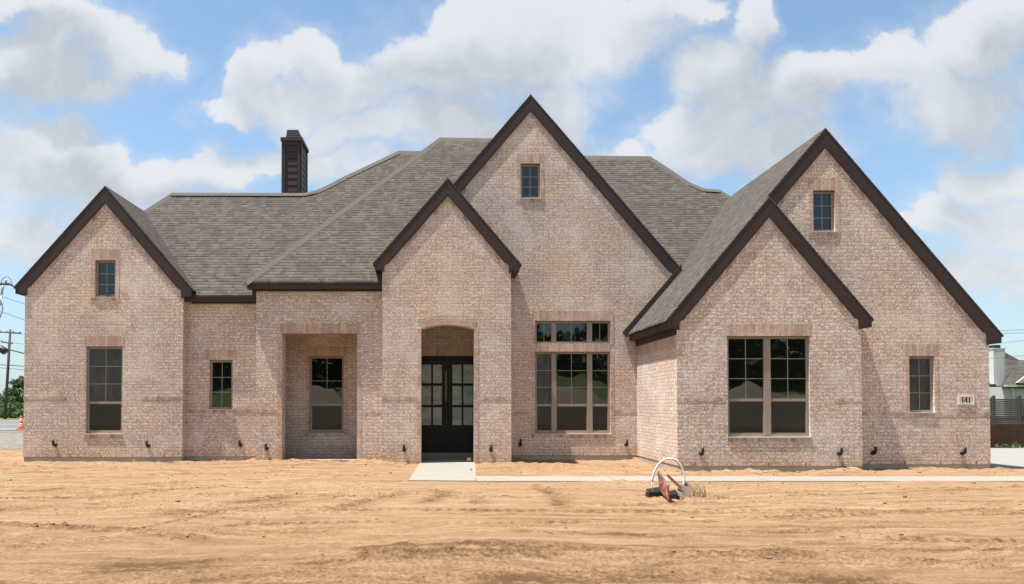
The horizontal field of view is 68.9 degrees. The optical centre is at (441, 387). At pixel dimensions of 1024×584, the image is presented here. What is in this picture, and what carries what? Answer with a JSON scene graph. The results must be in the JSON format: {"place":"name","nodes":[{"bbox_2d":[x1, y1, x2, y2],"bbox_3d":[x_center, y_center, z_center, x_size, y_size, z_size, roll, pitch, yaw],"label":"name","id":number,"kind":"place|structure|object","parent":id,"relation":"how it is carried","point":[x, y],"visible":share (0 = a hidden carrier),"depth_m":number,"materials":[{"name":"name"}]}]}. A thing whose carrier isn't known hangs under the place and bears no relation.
{"place":"outdoors","nodes":[
{"label":"outdoors","id":0,"kind":"place"},
{"bbox_2d":[0,420,23,430],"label":"road","id":1,"kind":"structure","parent":0,"point":[9,425],"depth_m":48.69,"materials":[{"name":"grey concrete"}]},
{"bbox_2d":[19,416,22,427],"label":"traffic cone","id":2,"kind":"object","parent":1,"relation":"on","point":[21,423],"visible":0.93,"depth_m":40.90,"materials":[{"name":"orange plastic"}]},
{"bbox_2d":[409,463,475,481],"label":"path","id":3,"kind":"structure","parent":0,"point":[442,472],"depth_m":15.20,"materials":[{"name":"concrete"}]},
{"bbox_2d":[0,408,1023,583],"bbox_3d":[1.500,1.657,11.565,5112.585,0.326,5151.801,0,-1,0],"label":"ground","id":4,"kind":"structure","parent":0,"point":[228,548],"depth_m":8.79,"materials":[{"name":"beige soil"}]},
{"bbox_2d":[0,404,16,417],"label":"shrub","id":5,"kind":"object","parent":4,"relation":"on","point":[2,410],"visible":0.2,"depth_m":77.45,"materials":[{"name":"green plant"}]},
{"bbox_2d":[0,329,20,418],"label":"utility pole","id":6,"kind":"object","parent":4,"relation":"on","point":[9,342],"visible":0.98,"depth_m":70.93,"materials":[{"name":"wood"}]},
{"bbox_2d":[0,431,22,448],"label":"gravel strip","id":7,"kind":"object","parent":4,"relation":"on","point":[11,439],"depth_m":28.78,"materials":[{"name":"grey gravel"}]},
{"bbox_2d":[0,276,13,317],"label":"utility pole","id":8,"kind":"object","parent":7,"relation":"on","point":[1,293],"visible":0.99,"depth_m":35.68,"materials":[{"name":"metal"}]},
{"bbox_2d":[0,390,22,409],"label":"tree","id":9,"kind":"object","parent":4,"relation":"on","point":[2,400],"visible":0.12,"depth_m":94.45,"materials":[{"name":"green plant"}]},
{"bbox_2d":[0,402,23,417],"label":"shrub","id":10,"kind":"object","parent":4,"relation":"on","point":[14,410],"visible":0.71,"depth_m":75.64,"materials":[{"name":"green plant"}]},
{"bbox_2d":[1,378,23,416],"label":"tree","id":11,"kind":"object","parent":4,"relation":"on","point":[16,388],"visible":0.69,"depth_m":83.50,"materials":[{"name":"green plant"}]},
{"bbox_2d":[12,375,23,409],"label":"tree","id":12,"kind":"object","parent":4,"relation":"on","point":[20,377],"visible":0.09,"depth_m":89.86,"materials":[{"name":"green plant"}]},
{"bbox_2d":[13,94,1003,471],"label":"house","id":13,"kind":"structure","parent":4,"relation":"on","point":[529,280],"depth_m":17.94,"materials":[{"name":"brick"}]},
{"bbox_2d":[84,336,123,437],"bbox_3d":[-8.167,-0.025,17.982,0.942,2.459,0.137,0,-1,0],"label":"window","id":14,"kind":"structure","parent":13,"relation":"in","point":[105,353],"depth_m":18.02,"materials":[{"name":"clear glass"}]},
{"bbox_2d":[90,250,119,300],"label":"window","id":15,"kind":"structure","parent":13,"relation":"in","point":[107,268],"depth_m":18.01,"materials":[{"name":"clear glass"}]},
{"bbox_2d":[205,350,236,412],"bbox_3d":[-5.411,-0.156,18.215,0.770,1.553,0.137,0,-1,0],"label":"window","id":16,"kind":"structure","parent":13,"relation":"in","point":[221,361],"depth_m":18.25,"materials":[{"name":"clear glass"}]},
{"bbox_2d":[305,346,347,436],"bbox_3d":[-2.953,0.091,19.019,1.102,2.314,0.137,0,-1,0],"label":"window","id":17,"kind":"structure","parent":13,"relation":"in","point":[328,364],"depth_m":19.05,"materials":[{"name":"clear glass"}]},
{"bbox_2d":[422,360,445,451],"bbox_3d":[-0.332,0.470,19.179,0.859,2.397,0.121,0,-1,0],"label":"front door","id":18,"kind":"structure","parent":13,"relation":"in","point":[433,371],"depth_m":19.21,"materials":[{"name":"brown wood"}]},
{"bbox_2d":[446,360,472,451],"bbox_3d":[0.539,0.470,19.179,0.859,2.397,0.121,0,-1,0],"label":"front door","id":19,"kind":"structure","parent":13,"relation":"in","point":[459,373],"depth_m":19.21,"materials":[{"name":"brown wood"}]},
{"bbox_2d":[516,154,544,201],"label":"window","id":20,"kind":"structure","parent":13,"relation":"in","point":[530,167],"depth_m":18.63,"materials":[{"name":"clear glass"}]},
{"bbox_2d":[532,311,613,343],"bbox_3d":[3.266,-1.509,18.593,2.044,0.837,0.122,0,-1,0],"label":"window","id":21,"kind":"structure","parent":13,"relation":"in","point":[547,326],"depth_m":18.61,"materials":[{"name":"clear glass"}]},
{"bbox_2d":[531,344,614,437],"bbox_3d":[3.260,0.069,18.550,2.080,2.341,0.137,0,-1,0],"label":"window","id":22,"kind":"structure","parent":13,"relation":"in","point":[572,384],"depth_m":18.58,"materials":[{"name":"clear glass"}]},
{"bbox_2d":[726,324,811,441],"bbox_3d":[6.756,-0.107,15.383,1.768,2.436,0.137,0,-1,0],"label":"window","id":23,"kind":"structure","parent":13,"relation":"in","point":[767,364],"depth_m":15.42,"materials":[{"name":"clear glass"}]},
{"bbox_2d":[808,179,840,235],"bbox_3d":[8.145,-3.848,15.868,0.690,1.232,0.137,0,-1,0],"label":"window","id":24,"kind":"structure","parent":13,"relation":"in","point":[821,221],"depth_m":15.83,"materials":[{"name":"clear glass"}]},
{"bbox_2d":[905,344,939,416],"bbox_3d":[10.177,-0.154,15.784,0.736,1.546,0.137,0,-1,0],"label":"window","id":25,"kind":"structure","parent":13,"relation":"in","point":[918,357],"depth_m":15.80,"materials":[{"name":"clear glass"}]},
{"bbox_2d":[2,459,1023,583],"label":"soil clods","id":26,"kind":"object","parent":4,"relation":"on","point":[564,527],"visible":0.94,"depth_m":10.26,"materials":[{"name":"brown soil"}]},
{"bbox_2d":[645,487,662,496],"bbox_3d":[3.267,1.582,11.312,0.300,0.146,0.200,0,-1,0],"label":"valve box","id":27,"kind":"object","parent":4,"relation":"on","point":[653,492],"visible":0.63,"depth_m":11.24,"materials":[{"name":"black plastic"}]},
{"bbox_2d":[657,470,669,500],"bbox_3d":[3.290,1.445,11.020,0.043,0.387,0.605,0,-1,3],"label":"sign board","id":28,"kind":"object","parent":4,"relation":"on","point":[664,485],"visible":1,"depth_m":10.98,"materials":[{"name":"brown wood"}]},
{"bbox_2d":[651,458,684,494],"bbox_3d":[3.468,1.410,11.384,0.519,0.676,0.108,0,-1,10],"label":"pipe hoop","id":29,"kind":"object","parent":4,"relation":"on","point":[664,459],"visible":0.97,"depth_m":11.41,"materials":[{"name":"white paint"}]},
{"bbox_2d":[677,480,693,498],"bbox_3d":[3.671,1.533,11.235,0.169,0.256,0.487,-1,-2,37],"label":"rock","id":30,"kind":"object","parent":4,"relation":"on","point":[687,489],"visible":0.88,"depth_m":11.26,"materials":[{"name":"beige stone"}]},
{"bbox_2d":[666,474,681,488],"bbox_3d":[3.510,1.416,11.216,0.241,0.225,0.045,0,-1,14],"label":"wooden stake","id":31,"kind":"object","parent":30,"relation":"on","point":[673,481],"visible":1,"depth_m":11.20,"materials":[{"name":"brown wood"}]},
{"bbox_2d":[691,483,712,498],"bbox_3d":[3.971,1.544,11.433,0.440,0.268,0.512,0,-1,17],"label":"weed","id":32,"kind":"object","parent":4,"relation":"on","point":[700,495],"visible":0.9,"depth_m":11.39,"materials":[{"name":"beige plant"}]},
{"bbox_2d":[990,424,1023,447],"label":"board fence","id":33,"kind":"object","parent":4,"relation":"on","point":[1003,433],"visible":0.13,"depth_m":23.88,"materials":[{"name":"brown wood"}]},
{"bbox_2d":[990,395,1023,424],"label":"slat fence","id":34,"kind":"object","parent":4,"relation":"on","point":[1006,411],"visible":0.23,"depth_m":49.97,"materials":[{"name":"grey wood"}]},
{"bbox_2d":[994,441,1023,447],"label":"weed","id":35,"kind":"object","parent":4,"relation":"on","point":[1008,445],"visible":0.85,"depth_m":23.45,"materials":[{"name":"green plant"}]},
{"bbox_2d":[0,0,1023,395],"label":"sky","id":36,"kind":"structure","parent":0,"point":[145,101],"materials":[{"name":"blue"}]},
{"bbox_2d":[475,476,612,481],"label":"path","id":37,"kind":"structure","parent":0,"point":[534,478],"depth_m":14.01,"materials":[{"name":"concrete"}]},
{"bbox_2d":[663,490,679,499],"bbox_3d":[3.427,1.603,11.094,0.220,0.151,0.180,0,-1,0],"label":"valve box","id":38,"kind":"object","parent":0,"point":[673,494],"visible":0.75,"depth_m":11.02,"materials":[{"name":"black plastic"}]},
{"bbox_2d":[607,476,768,481],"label":"path","id":39,"kind":"structure","parent":0,"point":[712,478],"depth_m":14.01,"materials":[{"name":"concrete"}]},
{"bbox_2d":[752,476,913,481],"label":"path","id":40,"kind":"structure","parent":0,"point":[828,478],"depth_m":14.01,"materials":[{"name":"concrete"}]},
{"bbox_2d":[891,476,1023,481],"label":"path","id":41,"kind":"structure","parent":0,"point":[974,478],"depth_m":14.01,"materials":[{"name":"concrete"}]},
{"bbox_2d":[989,345,1023,398],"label":"neighbour house","id":42,"kind":"structure","parent":0,"point":[1006,376],"depth_m":74.04,"materials":[{"name":"white paint"}]},
{"bbox_2d":[990,456,1023,468],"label":"driveway","id":43,"kind":"structure","parent":0,"point":[1014,462],"depth_m":17.47,"materials":[{"name":"concrete"}]},
{"bbox_2d":[990,448,1023,453],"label":"driveway","id":44,"kind":"structure","parent":0,"point":[1014,450],"depth_m":22.04,"materials":[{"name":"concrete"}]},
{"bbox_2d":[991,451,1023,455],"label":"driveway","id":45,"kind":"structure","parent":0,"point":[1001,454],"depth_m":20.27,"materials":[{"name":"concrete"}]},
{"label":"power line","id":46,"kind":"object","parent":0,"visible":0},
{"bbox_2d":[0,345,8,354],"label":"cable closure","id":47,"kind":"object","parent":46,"relation":"hanging from","point":[4,350],"visible":1,"depth_m":39.84,"materials":[{"name":"black plastic"}]}
]}

